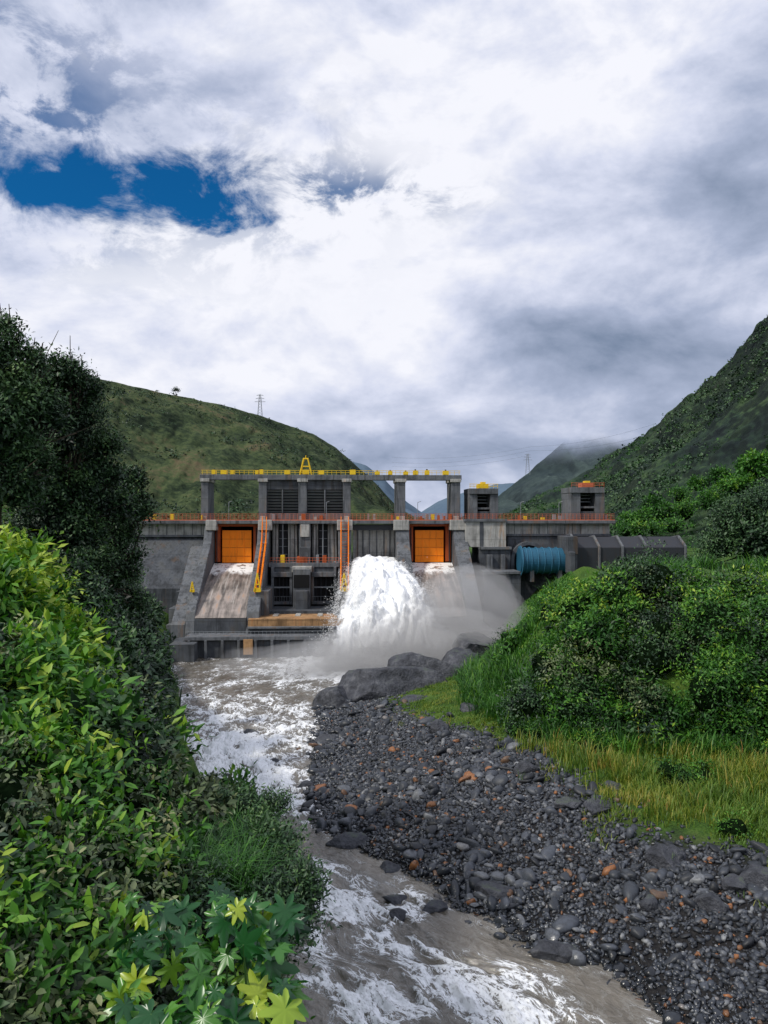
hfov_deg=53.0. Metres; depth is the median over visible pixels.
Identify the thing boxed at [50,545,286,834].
olive bush
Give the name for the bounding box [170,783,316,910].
tall grass
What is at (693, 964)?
gravel
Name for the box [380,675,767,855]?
grass
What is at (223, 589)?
hydroelectric dam
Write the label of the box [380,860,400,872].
boulder
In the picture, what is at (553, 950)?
boulder
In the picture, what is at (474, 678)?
tall grass
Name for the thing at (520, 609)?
grass
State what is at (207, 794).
olive bush
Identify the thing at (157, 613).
shrub thicket
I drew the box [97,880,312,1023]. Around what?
castor plant
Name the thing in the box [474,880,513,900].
boulder
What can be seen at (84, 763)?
leafy bush
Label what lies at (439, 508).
distant hill
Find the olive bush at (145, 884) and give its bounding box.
[0,657,294,1023]
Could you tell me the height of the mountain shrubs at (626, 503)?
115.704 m
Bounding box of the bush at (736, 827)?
[507,712,767,838]
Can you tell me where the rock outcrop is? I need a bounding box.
[312,631,496,706]
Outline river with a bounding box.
[170,651,661,1023]
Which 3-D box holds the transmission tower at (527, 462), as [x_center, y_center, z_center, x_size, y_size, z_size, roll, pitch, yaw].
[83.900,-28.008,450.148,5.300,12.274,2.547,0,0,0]
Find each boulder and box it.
[243,729,258,732]
[297,780,313,787]
[315,734,338,744]
[325,832,368,848]
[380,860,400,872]
[382,894,406,904]
[389,908,406,921]
[422,899,447,913]
[430,719,449,732]
[460,702,477,711]
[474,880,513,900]
[513,761,539,776]
[530,939,579,963]
[554,796,582,809]
[583,798,612,817]
[604,780,621,789]
[639,894,658,912]
[644,843,685,867]
[694,892,729,912]
[721,873,747,892]
[739,863,767,887]
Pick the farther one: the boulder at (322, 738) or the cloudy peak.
the cloudy peak
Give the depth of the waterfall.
114.25 m
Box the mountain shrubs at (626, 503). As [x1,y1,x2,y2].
[498,316,767,536]
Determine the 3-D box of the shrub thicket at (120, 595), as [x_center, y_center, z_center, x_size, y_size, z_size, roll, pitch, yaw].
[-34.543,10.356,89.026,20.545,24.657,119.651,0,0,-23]
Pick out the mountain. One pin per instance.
(749, 418)
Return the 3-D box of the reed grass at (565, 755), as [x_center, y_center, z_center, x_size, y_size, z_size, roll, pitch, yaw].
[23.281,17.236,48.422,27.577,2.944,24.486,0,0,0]
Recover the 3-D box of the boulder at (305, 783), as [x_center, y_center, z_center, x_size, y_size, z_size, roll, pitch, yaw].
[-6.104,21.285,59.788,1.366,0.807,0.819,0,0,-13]
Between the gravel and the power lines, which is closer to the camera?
the gravel
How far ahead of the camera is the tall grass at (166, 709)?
30.22 m
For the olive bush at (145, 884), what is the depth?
10.90 m
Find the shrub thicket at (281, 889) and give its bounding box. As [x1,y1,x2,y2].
[161,780,347,986]
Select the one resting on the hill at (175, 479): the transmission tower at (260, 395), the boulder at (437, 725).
the transmission tower at (260, 395)
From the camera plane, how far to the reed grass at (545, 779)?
53.20 m
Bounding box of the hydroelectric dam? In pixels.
[115,455,615,661]
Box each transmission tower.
[256,394,264,415]
[525,454,529,472]
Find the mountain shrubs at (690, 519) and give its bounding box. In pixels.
[500,322,760,547]
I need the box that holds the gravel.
[304,690,767,1023]
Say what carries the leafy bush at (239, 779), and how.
on the ground at (700, 832)
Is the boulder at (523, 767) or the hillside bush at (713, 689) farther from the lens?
the hillside bush at (713, 689)
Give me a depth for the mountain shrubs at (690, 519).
322.66 m
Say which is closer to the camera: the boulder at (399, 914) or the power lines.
the boulder at (399, 914)
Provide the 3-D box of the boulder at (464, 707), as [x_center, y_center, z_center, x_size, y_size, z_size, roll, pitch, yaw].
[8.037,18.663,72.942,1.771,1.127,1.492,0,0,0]
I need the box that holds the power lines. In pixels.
[393,426,646,466]
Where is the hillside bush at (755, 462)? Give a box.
[612,447,767,536]
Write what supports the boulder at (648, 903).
on the ground at (700, 832)
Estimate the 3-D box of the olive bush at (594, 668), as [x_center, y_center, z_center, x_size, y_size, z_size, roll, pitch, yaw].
[21.029,11.812,72.731,40.447,14.831,25.597,0,0,42]
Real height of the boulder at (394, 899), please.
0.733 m
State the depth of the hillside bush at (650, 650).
63.88 m
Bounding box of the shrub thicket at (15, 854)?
[0,667,237,1023]
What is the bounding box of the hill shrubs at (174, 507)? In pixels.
[2,381,418,519]
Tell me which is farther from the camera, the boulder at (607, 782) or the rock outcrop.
the rock outcrop
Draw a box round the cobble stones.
[295,696,767,1023]
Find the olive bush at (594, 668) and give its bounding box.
[501,562,761,736]
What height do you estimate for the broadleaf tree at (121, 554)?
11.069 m
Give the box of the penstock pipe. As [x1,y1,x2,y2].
[516,533,686,581]
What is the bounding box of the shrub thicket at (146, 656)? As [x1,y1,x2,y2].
[0,544,189,772]
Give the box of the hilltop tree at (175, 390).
[171,387,180,392]
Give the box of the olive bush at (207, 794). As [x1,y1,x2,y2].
[0,561,252,833]
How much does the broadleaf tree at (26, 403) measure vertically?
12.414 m
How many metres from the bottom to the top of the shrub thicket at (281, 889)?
3.549 m
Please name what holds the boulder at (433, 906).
on the ground at (700, 832)
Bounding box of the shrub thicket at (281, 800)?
[208,779,335,953]
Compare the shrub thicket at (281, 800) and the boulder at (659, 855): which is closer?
the shrub thicket at (281, 800)
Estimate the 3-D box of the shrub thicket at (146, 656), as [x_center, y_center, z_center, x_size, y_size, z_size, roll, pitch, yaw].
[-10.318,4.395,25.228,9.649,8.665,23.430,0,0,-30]
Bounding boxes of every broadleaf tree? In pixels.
[0,306,93,531]
[1,340,142,560]
[1,458,165,627]
[680,477,767,567]
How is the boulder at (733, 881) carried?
on the ground at (700, 832)
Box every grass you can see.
[56,585,187,762]
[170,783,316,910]
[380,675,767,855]
[390,717,767,907]
[450,548,767,760]
[481,570,594,696]
[513,724,767,825]
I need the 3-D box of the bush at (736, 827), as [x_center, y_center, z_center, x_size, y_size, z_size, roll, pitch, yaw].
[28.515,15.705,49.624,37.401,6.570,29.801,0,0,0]
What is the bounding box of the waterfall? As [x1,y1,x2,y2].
[302,554,465,661]
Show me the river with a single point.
(374, 962)
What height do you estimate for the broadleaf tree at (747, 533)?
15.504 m
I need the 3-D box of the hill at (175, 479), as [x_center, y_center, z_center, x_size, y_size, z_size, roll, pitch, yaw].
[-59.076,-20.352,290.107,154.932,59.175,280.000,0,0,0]
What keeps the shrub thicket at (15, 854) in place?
on the ground at (700, 832)
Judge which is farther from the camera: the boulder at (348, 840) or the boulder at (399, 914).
the boulder at (348, 840)
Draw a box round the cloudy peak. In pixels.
[460,445,620,518]
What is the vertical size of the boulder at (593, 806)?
1.101 m
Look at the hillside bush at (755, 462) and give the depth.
170.04 m
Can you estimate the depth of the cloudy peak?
568.06 m
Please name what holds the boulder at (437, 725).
on the ground at (700, 832)
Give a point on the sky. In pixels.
(426, 233)
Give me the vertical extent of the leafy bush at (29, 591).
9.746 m
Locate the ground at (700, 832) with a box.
[156,544,767,1023]
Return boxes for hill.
[2,361,423,543]
[353,462,513,518]
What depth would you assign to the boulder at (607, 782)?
50.72 m
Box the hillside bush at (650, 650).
[482,537,767,745]
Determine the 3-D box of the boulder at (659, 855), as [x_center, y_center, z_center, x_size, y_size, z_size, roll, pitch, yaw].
[15.328,18.936,41.863,2.245,1.603,1.419,0,0,22]
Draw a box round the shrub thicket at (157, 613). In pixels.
[134,565,197,757]
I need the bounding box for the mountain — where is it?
[500,317,767,548]
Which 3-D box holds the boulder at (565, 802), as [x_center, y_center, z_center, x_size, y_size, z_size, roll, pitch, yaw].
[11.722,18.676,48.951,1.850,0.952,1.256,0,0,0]
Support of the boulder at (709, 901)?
on the ground at (700, 832)
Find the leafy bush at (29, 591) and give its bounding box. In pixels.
[0,523,215,820]
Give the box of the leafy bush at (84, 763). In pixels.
[0,636,315,1023]
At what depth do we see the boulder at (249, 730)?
74.69 m
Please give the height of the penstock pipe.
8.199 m
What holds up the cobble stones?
on the ground at (700, 832)
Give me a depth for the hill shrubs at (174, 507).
264.47 m
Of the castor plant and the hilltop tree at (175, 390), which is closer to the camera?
the castor plant
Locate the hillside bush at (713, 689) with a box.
[488,558,767,747]
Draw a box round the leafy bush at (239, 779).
[2,508,283,857]
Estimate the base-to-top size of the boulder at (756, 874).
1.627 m
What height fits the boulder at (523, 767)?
1.230 m
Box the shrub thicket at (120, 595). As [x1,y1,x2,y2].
[3,515,249,786]
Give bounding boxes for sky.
[0,0,767,511]
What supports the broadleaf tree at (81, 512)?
on the ground at (700, 832)

